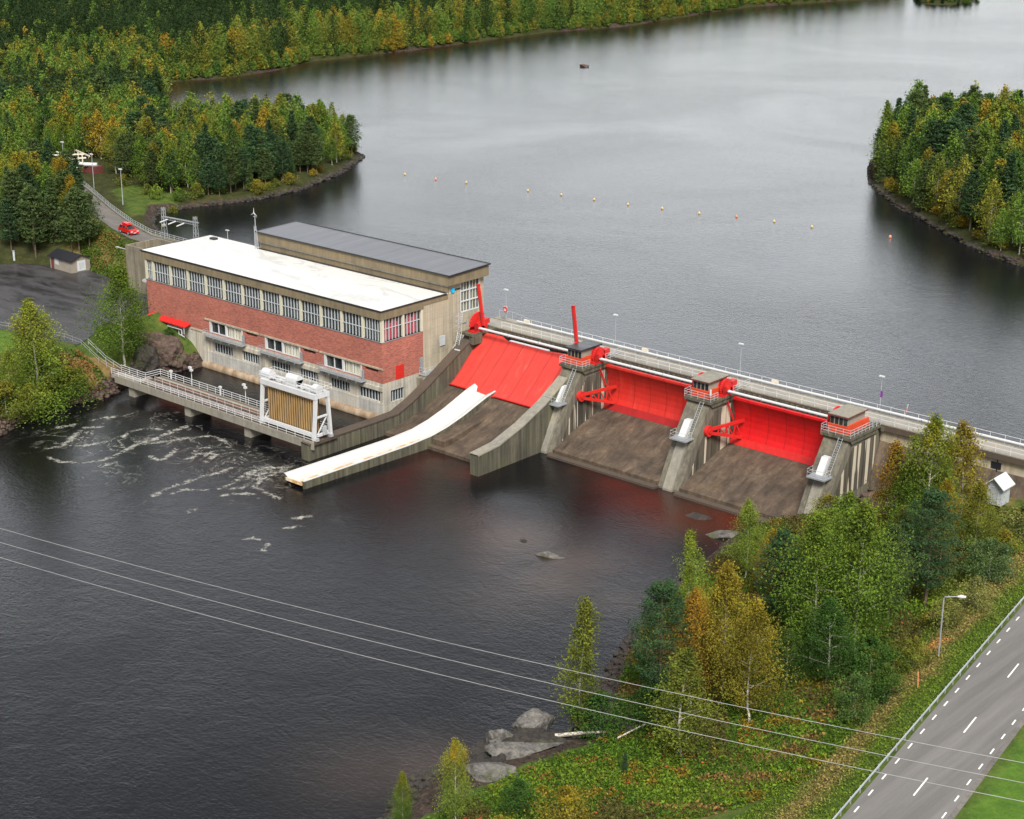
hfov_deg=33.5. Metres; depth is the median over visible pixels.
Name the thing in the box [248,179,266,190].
shrub
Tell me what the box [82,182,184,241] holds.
road fence
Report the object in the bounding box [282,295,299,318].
window
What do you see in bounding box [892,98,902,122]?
spruce tree
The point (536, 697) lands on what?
power line
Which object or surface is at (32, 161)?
birch tree
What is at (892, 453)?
birch tree
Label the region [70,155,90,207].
spruce tree
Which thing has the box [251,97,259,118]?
spruce tree
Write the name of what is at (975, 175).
pine tree
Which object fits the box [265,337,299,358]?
window
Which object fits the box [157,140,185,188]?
birch tree
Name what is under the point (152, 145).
birch tree
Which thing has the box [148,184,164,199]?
shrub
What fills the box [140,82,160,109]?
pine tree
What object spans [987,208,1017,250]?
birch tree
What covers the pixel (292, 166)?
spruce tree
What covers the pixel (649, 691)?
shrub
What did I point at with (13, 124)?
birch tree
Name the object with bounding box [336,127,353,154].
birch tree
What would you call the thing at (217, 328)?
window
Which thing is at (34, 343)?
birch tree
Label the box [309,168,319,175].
shrub
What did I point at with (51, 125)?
birch tree
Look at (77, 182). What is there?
spruce tree
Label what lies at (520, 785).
shrub
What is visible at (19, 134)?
birch tree
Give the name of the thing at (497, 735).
boulder
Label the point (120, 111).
birch tree
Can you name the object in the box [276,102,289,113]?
birch tree
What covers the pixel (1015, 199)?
birch tree
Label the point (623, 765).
spruce tree
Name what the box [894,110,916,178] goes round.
spruce tree
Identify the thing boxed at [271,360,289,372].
window
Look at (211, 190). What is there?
spruce tree
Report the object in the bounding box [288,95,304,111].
pine tree
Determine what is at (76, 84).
pine tree
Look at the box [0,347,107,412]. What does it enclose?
bank growth
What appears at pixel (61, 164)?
birch tree
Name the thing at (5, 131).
birch tree
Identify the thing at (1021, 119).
birch tree
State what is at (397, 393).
window
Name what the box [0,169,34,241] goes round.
pine tree
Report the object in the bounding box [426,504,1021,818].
undergrowth
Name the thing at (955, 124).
pine tree
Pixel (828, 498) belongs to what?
shrub
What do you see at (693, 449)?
dam pier
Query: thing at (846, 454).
dam pier
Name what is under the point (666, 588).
pine tree
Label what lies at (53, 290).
parking area
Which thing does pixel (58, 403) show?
shrub
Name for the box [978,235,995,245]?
shrub
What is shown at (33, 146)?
pine tree
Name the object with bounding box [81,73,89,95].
spruce tree
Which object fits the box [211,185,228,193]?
shrub
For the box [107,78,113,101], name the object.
spruce tree
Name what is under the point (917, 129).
birch tree
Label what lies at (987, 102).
birch tree
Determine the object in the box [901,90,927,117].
pine tree
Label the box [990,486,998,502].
door
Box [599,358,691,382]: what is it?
drive shaft
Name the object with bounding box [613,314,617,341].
crest lamp
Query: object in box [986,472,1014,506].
white hut
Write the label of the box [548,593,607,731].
birch tree
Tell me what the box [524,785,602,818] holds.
shrub
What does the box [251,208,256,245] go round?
weather mast
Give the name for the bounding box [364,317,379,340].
window
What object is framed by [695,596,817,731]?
birch tree
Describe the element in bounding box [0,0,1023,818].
ground
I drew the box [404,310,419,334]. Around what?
window
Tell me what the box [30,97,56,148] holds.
birch tree
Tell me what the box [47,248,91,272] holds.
service shed
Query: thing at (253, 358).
window
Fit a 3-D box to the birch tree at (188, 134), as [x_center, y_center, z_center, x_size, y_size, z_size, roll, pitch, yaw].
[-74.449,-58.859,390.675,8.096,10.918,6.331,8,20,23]
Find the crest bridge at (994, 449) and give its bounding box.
[488,310,1023,465]
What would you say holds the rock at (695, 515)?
in the water
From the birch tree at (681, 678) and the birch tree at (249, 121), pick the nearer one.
the birch tree at (681, 678)
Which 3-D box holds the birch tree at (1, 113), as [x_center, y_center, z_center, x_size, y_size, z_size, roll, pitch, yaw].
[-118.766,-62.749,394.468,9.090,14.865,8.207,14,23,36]
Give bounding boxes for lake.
[155,0,1023,446]
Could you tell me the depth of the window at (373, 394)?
268.47 m
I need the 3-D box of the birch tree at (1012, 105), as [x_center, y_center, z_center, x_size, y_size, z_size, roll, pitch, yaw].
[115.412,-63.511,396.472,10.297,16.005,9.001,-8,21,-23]
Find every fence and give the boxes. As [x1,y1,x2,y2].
[1,245,48,258]
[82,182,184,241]
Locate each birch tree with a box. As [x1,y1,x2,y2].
[0,108,3,130]
[0,112,27,142]
[0,123,19,143]
[0,140,17,168]
[0,144,9,160]
[0,154,18,204]
[0,297,87,413]
[0,348,34,406]
[6,152,28,181]
[7,320,66,377]
[12,125,27,153]
[12,142,24,154]
[14,112,36,143]
[14,149,42,178]
[15,120,31,154]
[21,151,46,203]
[28,116,51,148]
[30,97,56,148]
[30,117,40,149]
[34,161,62,212]
[37,118,64,157]
[41,127,59,160]
[50,112,77,151]
[50,157,61,190]
[51,157,83,207]
[54,128,72,153]
[58,174,75,226]
[64,262,170,365]
[66,114,80,152]
[69,112,95,151]
[75,98,108,153]
[75,115,95,157]
[76,109,110,158]
[86,97,117,143]
[95,125,129,173]
[96,111,111,156]
[100,115,120,157]
[107,106,118,124]
[108,127,134,167]
[109,105,144,156]
[110,107,128,144]
[113,106,122,126]
[117,98,138,118]
[120,99,139,124]
[124,115,157,170]
[127,134,153,187]
[132,115,146,160]
[134,141,162,188]
[153,130,168,178]
[156,138,183,192]
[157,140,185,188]
[159,112,175,127]
[159,127,176,150]
[169,134,177,151]
[170,121,181,131]
[170,135,196,187]
[173,98,201,130]
[173,99,195,135]
[175,129,182,141]
[180,124,185,136]
[180,130,192,144]
[183,123,196,143]
[183,150,205,189]
[185,115,200,133]
[185,131,198,154]
[189,109,198,119]
[195,114,210,133]
[197,104,204,126]
[198,101,214,114]
[201,108,207,117]
[206,109,219,125]
[207,119,229,163]
[208,103,221,125]
[215,97,234,122]
[217,109,233,135]
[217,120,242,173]
[220,95,239,120]
[223,119,244,149]
[235,116,257,147]
[239,113,247,124]
[239,119,246,136]
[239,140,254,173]
[254,105,276,136]
[257,99,271,115]
[263,106,292,166]
[271,92,290,113]
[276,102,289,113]
[278,109,289,120]
[280,116,295,158]
[291,106,308,145]
[296,101,328,132]
[311,101,329,152]
[315,99,330,150]
[317,125,327,155]
[323,136,341,162]
[324,118,348,162]
[325,115,351,155]
[334,131,346,157]
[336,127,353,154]
[339,114,349,140]
[342,114,360,147]
[384,770,420,818]
[425,737,482,818]
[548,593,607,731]
[639,644,738,759]
[640,586,731,703]
[664,559,772,700]
[672,529,711,612]
[673,562,706,625]
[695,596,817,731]
[719,497,765,577]
[740,528,805,593]
[750,510,894,664]
[753,627,814,691]
[772,595,871,688]
[789,497,946,658]
[794,509,840,587]
[805,503,881,612]
[850,461,928,547]
[865,438,909,541]
[866,120,898,173]
[867,119,904,173]
[869,412,990,555]
[871,100,894,146]
[871,505,952,587]
[886,120,922,175]
[886,467,952,531]
[888,104,921,163]
[892,157,928,201]
[894,101,915,133]
[894,107,941,170]
[894,132,925,197]
[898,136,937,185]
[901,79,928,116]
[901,103,945,174]
[911,146,933,188]
[913,477,978,565]
[921,152,948,206]
[921,417,1002,549]
[922,98,941,117]
[926,155,975,217]
[930,148,954,201]
[931,129,964,198]
[931,169,957,214]
[938,110,949,124]
[942,106,964,129]
[943,92,957,109]
[945,97,978,123]
[951,480,1010,555]
[952,91,968,105]
[960,137,1021,199]
[964,169,1007,232]
[964,180,982,223]
[966,92,981,117]
[966,127,996,180]
[970,178,1013,236]
[971,113,1007,152]
[975,97,995,130]
[975,98,1012,131]
[975,120,998,148]
[977,156,991,217]
[979,94,997,121]
[980,143,1006,210]
[982,157,1016,214]
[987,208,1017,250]
[989,105,1013,137]
[991,139,1002,151]
[994,92,1015,110]
[995,84,1018,100]
[997,146,1023,223]
[1001,189,1023,253]
[1004,190,1023,242]
[1006,89,1023,106]
[1007,102,1016,117]
[1010,103,1023,118]
[1010,130,1023,165]
[1014,111,1023,130]
[1019,105,1023,128]
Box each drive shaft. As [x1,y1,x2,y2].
[478,327,567,351]
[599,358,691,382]
[728,390,827,416]
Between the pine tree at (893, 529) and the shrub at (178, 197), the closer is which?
the pine tree at (893, 529)
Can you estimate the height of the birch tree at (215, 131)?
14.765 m
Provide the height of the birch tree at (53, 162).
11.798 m
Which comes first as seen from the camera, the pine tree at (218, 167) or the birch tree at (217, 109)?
the pine tree at (218, 167)
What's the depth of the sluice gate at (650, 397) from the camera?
255.00 m
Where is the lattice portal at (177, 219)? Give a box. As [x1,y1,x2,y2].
[160,207,198,238]
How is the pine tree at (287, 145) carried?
on the ground at (138, 206)
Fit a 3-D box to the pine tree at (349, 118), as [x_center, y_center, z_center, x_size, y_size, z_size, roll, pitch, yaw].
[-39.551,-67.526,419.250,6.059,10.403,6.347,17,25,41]
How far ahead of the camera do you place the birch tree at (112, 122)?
400.19 m
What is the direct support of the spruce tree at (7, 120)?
on the ground at (138, 206)
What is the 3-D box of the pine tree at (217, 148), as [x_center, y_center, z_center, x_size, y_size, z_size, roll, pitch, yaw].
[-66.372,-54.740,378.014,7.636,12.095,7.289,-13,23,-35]
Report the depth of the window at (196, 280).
291.49 m
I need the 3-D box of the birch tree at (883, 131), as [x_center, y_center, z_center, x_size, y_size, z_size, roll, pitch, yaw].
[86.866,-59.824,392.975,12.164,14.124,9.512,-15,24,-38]
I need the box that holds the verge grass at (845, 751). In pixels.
[733,539,1023,818]
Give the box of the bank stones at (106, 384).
[0,351,201,435]
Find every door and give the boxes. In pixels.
[77,260,85,270]
[420,357,422,370]
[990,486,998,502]
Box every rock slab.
[464,762,517,781]
[485,742,561,759]
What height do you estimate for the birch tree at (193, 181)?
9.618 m
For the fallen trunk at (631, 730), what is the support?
on the ground at (138, 206)
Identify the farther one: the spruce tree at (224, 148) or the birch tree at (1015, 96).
the birch tree at (1015, 96)
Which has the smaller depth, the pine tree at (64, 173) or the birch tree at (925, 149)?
the pine tree at (64, 173)
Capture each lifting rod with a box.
[599,367,606,386]
[726,402,733,420]
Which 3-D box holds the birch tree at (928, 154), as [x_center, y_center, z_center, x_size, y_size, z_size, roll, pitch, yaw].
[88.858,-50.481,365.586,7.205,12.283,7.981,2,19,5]
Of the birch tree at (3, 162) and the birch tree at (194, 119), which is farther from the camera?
the birch tree at (194, 119)
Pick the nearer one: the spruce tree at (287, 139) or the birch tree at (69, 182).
the birch tree at (69, 182)
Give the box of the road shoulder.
[948,717,1023,818]
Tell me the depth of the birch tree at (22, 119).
408.83 m
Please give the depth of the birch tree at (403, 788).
152.81 m
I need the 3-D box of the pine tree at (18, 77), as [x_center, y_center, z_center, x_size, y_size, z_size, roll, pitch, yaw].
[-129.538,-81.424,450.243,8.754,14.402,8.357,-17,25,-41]
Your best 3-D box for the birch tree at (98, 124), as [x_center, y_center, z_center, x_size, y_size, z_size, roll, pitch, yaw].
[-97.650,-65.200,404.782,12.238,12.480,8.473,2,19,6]
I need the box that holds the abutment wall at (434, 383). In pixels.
[301,312,496,460]
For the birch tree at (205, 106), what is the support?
on the ground at (138, 206)
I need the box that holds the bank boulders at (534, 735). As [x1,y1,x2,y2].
[421,716,638,778]
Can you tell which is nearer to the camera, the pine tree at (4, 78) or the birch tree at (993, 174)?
the birch tree at (993, 174)
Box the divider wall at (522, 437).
[469,375,567,476]
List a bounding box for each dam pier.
[541,340,614,453]
[658,370,742,491]
[797,404,881,516]
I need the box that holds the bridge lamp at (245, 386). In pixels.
[242,383,246,400]
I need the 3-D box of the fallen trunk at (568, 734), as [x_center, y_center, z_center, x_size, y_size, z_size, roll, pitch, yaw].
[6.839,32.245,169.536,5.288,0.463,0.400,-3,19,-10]
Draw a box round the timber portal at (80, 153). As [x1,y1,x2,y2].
[52,150,89,167]
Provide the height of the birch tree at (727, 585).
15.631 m
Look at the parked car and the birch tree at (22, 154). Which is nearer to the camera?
the parked car
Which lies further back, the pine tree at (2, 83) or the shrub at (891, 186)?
the pine tree at (2, 83)
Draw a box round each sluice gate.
[449,333,567,407]
[576,364,691,427]
[704,396,827,465]
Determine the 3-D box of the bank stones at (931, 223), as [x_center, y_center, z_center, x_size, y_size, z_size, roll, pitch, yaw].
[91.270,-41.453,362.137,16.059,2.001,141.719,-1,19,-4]
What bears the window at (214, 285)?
in the power station
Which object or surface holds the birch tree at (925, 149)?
on the ground at (138, 206)
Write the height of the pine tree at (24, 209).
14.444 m
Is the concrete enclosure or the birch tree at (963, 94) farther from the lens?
the birch tree at (963, 94)
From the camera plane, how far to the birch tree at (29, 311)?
267.66 m
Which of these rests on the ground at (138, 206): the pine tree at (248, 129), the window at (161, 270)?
the pine tree at (248, 129)
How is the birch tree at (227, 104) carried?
on the ground at (138, 206)
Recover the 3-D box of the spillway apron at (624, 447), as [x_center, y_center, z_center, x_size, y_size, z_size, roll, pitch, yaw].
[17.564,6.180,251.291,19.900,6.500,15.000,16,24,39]
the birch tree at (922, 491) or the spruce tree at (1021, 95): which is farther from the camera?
the spruce tree at (1021, 95)
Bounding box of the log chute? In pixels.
[284,384,495,488]
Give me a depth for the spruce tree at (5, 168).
343.89 m
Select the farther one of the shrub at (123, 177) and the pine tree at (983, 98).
the pine tree at (983, 98)
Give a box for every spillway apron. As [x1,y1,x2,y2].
[385,385,528,461]
[547,408,676,489]
[673,443,812,522]
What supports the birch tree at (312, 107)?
on the ground at (138, 206)
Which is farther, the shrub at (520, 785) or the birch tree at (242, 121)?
the birch tree at (242, 121)
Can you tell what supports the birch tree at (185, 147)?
on the ground at (138, 206)
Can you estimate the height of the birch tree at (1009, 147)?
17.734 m
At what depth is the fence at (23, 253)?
340.57 m
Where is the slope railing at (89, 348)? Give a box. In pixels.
[2,322,121,372]
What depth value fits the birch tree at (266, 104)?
416.87 m
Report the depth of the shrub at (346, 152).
414.70 m
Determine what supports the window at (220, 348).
in the power station
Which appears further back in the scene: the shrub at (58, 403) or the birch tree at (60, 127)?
the birch tree at (60, 127)
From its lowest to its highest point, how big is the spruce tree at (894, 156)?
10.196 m
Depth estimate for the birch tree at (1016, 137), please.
353.70 m
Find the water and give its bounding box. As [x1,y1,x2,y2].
[0,367,760,818]
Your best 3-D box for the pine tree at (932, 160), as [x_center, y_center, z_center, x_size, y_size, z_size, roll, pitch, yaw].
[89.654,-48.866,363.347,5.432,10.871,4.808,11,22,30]
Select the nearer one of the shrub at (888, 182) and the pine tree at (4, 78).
the shrub at (888, 182)
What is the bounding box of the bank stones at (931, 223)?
[867,157,1023,266]
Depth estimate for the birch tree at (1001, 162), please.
338.94 m
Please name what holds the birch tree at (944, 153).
on the ground at (138, 206)
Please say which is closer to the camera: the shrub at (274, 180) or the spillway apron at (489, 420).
the spillway apron at (489, 420)
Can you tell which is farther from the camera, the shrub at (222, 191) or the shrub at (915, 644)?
the shrub at (222, 191)
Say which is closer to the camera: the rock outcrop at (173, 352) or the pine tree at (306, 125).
the rock outcrop at (173, 352)
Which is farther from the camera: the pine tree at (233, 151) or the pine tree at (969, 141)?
the pine tree at (233, 151)
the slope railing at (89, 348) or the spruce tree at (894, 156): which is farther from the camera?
the spruce tree at (894, 156)
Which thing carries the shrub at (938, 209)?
on the ground at (138, 206)
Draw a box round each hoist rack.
[476,284,484,325]
[571,305,578,341]
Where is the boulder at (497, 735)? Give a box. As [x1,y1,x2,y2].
[486,729,512,743]
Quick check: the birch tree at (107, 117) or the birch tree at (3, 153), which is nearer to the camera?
the birch tree at (3, 153)
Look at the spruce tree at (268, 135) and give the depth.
388.27 m
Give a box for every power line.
[0,528,1023,762]
[0,542,1023,782]
[0,557,1023,801]
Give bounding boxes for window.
[148,260,152,278]
[155,262,169,283]
[172,266,186,288]
[189,271,204,292]
[207,275,222,297]
[209,321,242,340]
[214,342,232,355]
[225,280,240,302]
[243,351,258,363]
[244,285,259,308]
[263,290,279,313]
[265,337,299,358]
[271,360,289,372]
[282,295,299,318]
[300,368,317,381]
[302,300,319,324]
[322,306,339,329]
[324,354,361,376]
[331,378,349,391]
[343,311,360,335]
[360,386,379,400]
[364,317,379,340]
[384,315,401,340]
[391,387,403,400]
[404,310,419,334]
[461,278,477,310]
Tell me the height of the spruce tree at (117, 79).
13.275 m
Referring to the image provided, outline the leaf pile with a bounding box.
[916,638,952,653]
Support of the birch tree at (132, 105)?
on the ground at (138, 206)
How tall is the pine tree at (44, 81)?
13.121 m
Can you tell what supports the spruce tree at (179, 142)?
on the ground at (138, 206)
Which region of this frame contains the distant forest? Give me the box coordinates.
[0,0,1023,151]
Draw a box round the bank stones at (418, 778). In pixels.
[376,561,713,818]
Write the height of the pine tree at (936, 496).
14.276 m
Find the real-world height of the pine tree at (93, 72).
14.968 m
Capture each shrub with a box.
[0,381,42,420]
[3,382,67,427]
[17,374,108,429]
[43,364,97,399]
[112,174,135,186]
[139,183,155,194]
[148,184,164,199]
[163,326,177,335]
[166,206,177,213]
[169,186,194,201]
[183,182,205,198]
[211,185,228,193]
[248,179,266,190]
[249,182,270,193]
[254,179,270,188]
[264,182,277,189]
[266,178,279,186]
[279,172,300,184]
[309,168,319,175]
[313,163,322,171]
[340,150,353,158]
[481,809,521,818]
[489,776,542,818]
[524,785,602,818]
[560,690,650,751]
[612,678,693,744]
[787,488,879,541]
[805,489,846,520]
[823,667,888,726]
[825,630,910,701]
[865,662,913,703]
[884,177,894,187]
[884,181,903,191]
[887,633,946,673]
[897,188,906,195]
[916,594,971,638]
[920,198,939,209]
[933,203,947,215]
[938,207,956,219]
[950,573,1019,621]
[951,530,1023,593]
[953,214,969,226]
[957,513,1014,546]
[972,229,982,238]
[973,525,1023,559]
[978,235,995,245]
[984,502,1023,546]
[997,240,1007,248]
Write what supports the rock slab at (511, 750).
on the ground at (138, 206)
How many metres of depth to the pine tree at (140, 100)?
416.93 m
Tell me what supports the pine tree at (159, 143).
on the ground at (138, 206)
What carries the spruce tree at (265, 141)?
on the ground at (138, 206)
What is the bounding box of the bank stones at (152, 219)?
[148,151,364,239]
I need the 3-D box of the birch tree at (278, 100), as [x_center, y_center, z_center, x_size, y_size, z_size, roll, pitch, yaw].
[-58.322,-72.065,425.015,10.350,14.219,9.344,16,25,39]
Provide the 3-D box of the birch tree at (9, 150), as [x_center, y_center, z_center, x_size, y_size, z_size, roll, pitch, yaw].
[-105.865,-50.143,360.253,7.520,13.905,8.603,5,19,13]
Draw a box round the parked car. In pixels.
[118,221,138,234]
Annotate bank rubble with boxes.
[858,490,966,508]
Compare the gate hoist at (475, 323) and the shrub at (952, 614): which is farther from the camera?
the gate hoist at (475, 323)
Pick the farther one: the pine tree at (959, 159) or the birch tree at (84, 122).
the birch tree at (84, 122)
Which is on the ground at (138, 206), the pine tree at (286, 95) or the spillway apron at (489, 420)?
the pine tree at (286, 95)
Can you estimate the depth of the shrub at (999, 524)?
200.72 m
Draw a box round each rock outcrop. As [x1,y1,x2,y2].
[131,344,161,377]
[138,331,187,369]
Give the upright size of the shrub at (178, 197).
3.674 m
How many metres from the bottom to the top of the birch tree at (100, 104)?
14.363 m
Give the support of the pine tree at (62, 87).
on the ground at (138, 206)
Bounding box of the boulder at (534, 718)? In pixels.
[511,708,555,730]
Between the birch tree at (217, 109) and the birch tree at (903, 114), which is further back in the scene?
the birch tree at (217, 109)
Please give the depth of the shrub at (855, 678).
159.66 m
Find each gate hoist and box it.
[467,311,489,333]
[589,347,609,364]
[716,378,736,397]
[827,406,839,424]
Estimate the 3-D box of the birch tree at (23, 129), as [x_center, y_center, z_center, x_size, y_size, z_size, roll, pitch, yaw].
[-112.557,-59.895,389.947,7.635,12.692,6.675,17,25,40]
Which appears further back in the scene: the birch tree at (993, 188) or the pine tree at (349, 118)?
the pine tree at (349, 118)
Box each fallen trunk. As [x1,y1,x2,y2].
[554,731,605,736]
[617,717,659,738]
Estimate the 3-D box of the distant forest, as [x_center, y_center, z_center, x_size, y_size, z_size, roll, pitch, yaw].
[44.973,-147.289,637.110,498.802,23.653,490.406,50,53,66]
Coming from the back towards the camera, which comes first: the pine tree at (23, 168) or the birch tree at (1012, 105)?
the birch tree at (1012, 105)
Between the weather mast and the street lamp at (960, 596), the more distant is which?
the weather mast
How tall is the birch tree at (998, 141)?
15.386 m
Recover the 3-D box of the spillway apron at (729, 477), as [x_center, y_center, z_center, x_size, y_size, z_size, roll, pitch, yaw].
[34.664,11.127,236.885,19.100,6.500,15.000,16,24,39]
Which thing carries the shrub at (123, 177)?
on the ground at (138, 206)
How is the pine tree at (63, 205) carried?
on the ground at (138, 206)
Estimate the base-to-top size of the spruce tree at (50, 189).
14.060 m
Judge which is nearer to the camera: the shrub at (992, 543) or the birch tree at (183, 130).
the shrub at (992, 543)
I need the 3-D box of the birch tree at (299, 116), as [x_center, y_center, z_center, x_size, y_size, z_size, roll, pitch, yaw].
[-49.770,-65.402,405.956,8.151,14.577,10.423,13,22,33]
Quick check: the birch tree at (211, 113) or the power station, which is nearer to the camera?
the power station
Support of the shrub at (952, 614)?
on the ground at (138, 206)
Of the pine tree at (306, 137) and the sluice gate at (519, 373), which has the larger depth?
the pine tree at (306, 137)
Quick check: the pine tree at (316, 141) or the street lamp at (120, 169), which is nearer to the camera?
the street lamp at (120, 169)
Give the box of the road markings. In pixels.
[854,617,1023,817]
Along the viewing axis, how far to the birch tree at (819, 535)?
171.27 m
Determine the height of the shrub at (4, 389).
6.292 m
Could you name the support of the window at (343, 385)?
in the power station
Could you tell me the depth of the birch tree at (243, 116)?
399.93 m
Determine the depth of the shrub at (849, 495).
208.44 m
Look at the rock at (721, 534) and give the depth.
223.73 m
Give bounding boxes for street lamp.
[118,168,122,202]
[938,595,965,654]
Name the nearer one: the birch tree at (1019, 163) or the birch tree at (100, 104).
the birch tree at (1019, 163)
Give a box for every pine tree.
[0,75,17,99]
[0,80,13,110]
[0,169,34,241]
[0,198,23,250]
[12,75,30,109]
[12,162,40,210]
[12,183,49,250]
[13,82,42,123]
[14,186,53,257]
[19,137,46,170]
[23,180,42,214]
[25,82,43,116]
[39,77,55,92]
[41,88,50,99]
[51,149,85,190]
[52,84,77,110]
[53,79,63,93]
[53,168,79,211]
[53,197,81,251]
[57,186,94,253]
[69,77,84,99]
[72,191,104,247]
[88,67,100,85]
[90,73,113,96]
[111,135,132,173]
[118,69,143,105]
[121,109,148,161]
[122,131,138,175]
[136,95,152,109]
[140,79,155,95]
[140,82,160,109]
[142,104,158,127]
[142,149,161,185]
[152,122,176,140]
[153,116,178,139]
[154,141,166,186]
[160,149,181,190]
[186,154,202,188]
[188,134,213,167]
[195,157,217,194]
[197,136,228,176]
[209,162,229,196]
[220,152,243,192]
[225,145,246,189]
[230,100,255,127]
[236,148,253,188]
[238,124,263,177]
[241,98,251,111]
[243,128,275,179]
[248,109,263,129]
[252,147,276,181]
[268,130,281,161]
[272,139,291,180]
[275,144,293,177]
[280,124,290,138]
[282,93,292,107]
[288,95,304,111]
[291,137,307,171]
[293,120,318,168]
[298,133,314,172]
[300,116,324,166]
[305,133,326,174]
[340,114,361,155]
[623,577,700,711]
[750,528,815,631]
[867,522,921,622]
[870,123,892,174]
[871,125,882,154]
[898,486,969,605]
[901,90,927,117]
[915,117,950,195]
[917,97,952,120]
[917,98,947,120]
[918,155,935,191]
[930,157,951,202]
[933,118,970,167]
[938,95,955,117]
[942,115,971,161]
[944,156,971,215]
[951,102,980,135]
[952,130,990,188]
[955,169,985,230]
[966,85,982,100]
[977,92,995,112]
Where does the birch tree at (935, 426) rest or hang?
on the ground at (138, 206)
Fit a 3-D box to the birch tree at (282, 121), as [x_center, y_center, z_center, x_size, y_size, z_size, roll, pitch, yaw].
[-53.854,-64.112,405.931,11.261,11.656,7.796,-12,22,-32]
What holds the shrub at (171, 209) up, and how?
on the ground at (138, 206)
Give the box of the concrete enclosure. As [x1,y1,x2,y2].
[116,238,172,293]
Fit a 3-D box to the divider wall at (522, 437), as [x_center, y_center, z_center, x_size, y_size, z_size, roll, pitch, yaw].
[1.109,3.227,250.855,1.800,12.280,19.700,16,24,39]
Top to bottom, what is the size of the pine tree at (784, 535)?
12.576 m
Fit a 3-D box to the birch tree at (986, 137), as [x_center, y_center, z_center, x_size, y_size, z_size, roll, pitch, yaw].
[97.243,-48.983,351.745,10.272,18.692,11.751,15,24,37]
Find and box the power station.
[140,221,490,418]
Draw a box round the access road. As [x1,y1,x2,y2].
[41,168,172,241]
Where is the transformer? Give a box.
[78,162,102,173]
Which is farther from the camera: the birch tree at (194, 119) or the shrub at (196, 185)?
the birch tree at (194, 119)
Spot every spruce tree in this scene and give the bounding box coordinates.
[0,166,20,229]
[3,112,15,141]
[18,80,23,103]
[41,138,54,179]
[41,181,60,237]
[43,177,65,242]
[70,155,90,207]
[73,177,90,226]
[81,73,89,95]
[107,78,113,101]
[115,75,121,97]
[120,76,127,101]
[157,107,163,122]
[176,140,188,185]
[184,108,197,161]
[199,124,220,187]
[200,154,216,194]
[220,143,234,184]
[244,160,253,190]
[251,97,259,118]
[257,119,281,177]
[260,140,273,179]
[276,127,285,164]
[283,142,294,175]
[286,110,305,165]
[286,135,295,171]
[619,751,628,775]
[873,140,889,182]
[886,139,905,181]
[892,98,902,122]
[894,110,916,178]
[902,106,917,167]
[912,158,931,210]
[917,85,929,114]
[983,165,1001,227]
[990,152,1020,237]
[996,119,1009,145]
[1006,114,1021,138]
[1017,89,1023,105]
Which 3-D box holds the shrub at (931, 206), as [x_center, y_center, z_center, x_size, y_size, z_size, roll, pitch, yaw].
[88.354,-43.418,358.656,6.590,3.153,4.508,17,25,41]
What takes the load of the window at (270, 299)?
in the power station
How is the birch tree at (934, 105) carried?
on the ground at (138, 206)
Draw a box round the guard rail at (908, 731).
[832,597,1023,818]
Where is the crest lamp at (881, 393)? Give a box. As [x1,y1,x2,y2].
[879,375,884,411]
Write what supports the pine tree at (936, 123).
on the ground at (138, 206)
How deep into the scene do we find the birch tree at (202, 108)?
415.07 m
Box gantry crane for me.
[259,366,333,441]
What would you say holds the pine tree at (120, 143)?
on the ground at (138, 206)
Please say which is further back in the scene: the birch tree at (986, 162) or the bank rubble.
the birch tree at (986, 162)
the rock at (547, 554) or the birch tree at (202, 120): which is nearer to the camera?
the rock at (547, 554)
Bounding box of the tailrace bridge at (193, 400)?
[111,365,336,449]
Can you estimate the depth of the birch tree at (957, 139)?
358.55 m
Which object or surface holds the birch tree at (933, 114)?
on the ground at (138, 206)
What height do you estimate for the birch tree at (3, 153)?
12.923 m
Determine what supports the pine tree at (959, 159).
on the ground at (138, 206)
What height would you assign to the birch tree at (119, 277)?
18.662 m
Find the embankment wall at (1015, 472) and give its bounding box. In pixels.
[868,431,1023,498]
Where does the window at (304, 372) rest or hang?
in the power station
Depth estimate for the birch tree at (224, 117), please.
395.81 m
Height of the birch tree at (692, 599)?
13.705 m
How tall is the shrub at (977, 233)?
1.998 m
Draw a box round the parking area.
[0,263,148,344]
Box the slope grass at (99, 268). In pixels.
[76,219,136,279]
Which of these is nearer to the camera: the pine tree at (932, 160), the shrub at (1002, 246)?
the shrub at (1002, 246)
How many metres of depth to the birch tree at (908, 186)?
364.56 m
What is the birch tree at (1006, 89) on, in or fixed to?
on the ground at (138, 206)
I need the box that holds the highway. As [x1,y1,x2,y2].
[841,604,1023,818]
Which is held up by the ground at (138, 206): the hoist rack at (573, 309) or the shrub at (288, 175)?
the shrub at (288, 175)
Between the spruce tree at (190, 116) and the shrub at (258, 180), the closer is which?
the shrub at (258, 180)
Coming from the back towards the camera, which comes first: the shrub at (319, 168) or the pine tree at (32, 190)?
the shrub at (319, 168)
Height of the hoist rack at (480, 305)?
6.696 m
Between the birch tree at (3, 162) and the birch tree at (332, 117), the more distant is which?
the birch tree at (332, 117)
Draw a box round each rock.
[535,551,563,558]
[685,512,711,519]
[705,530,736,538]
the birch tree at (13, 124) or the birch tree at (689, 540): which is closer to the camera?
the birch tree at (689, 540)
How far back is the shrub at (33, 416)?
266.92 m
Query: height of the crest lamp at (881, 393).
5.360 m
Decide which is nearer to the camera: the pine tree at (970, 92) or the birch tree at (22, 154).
the birch tree at (22, 154)

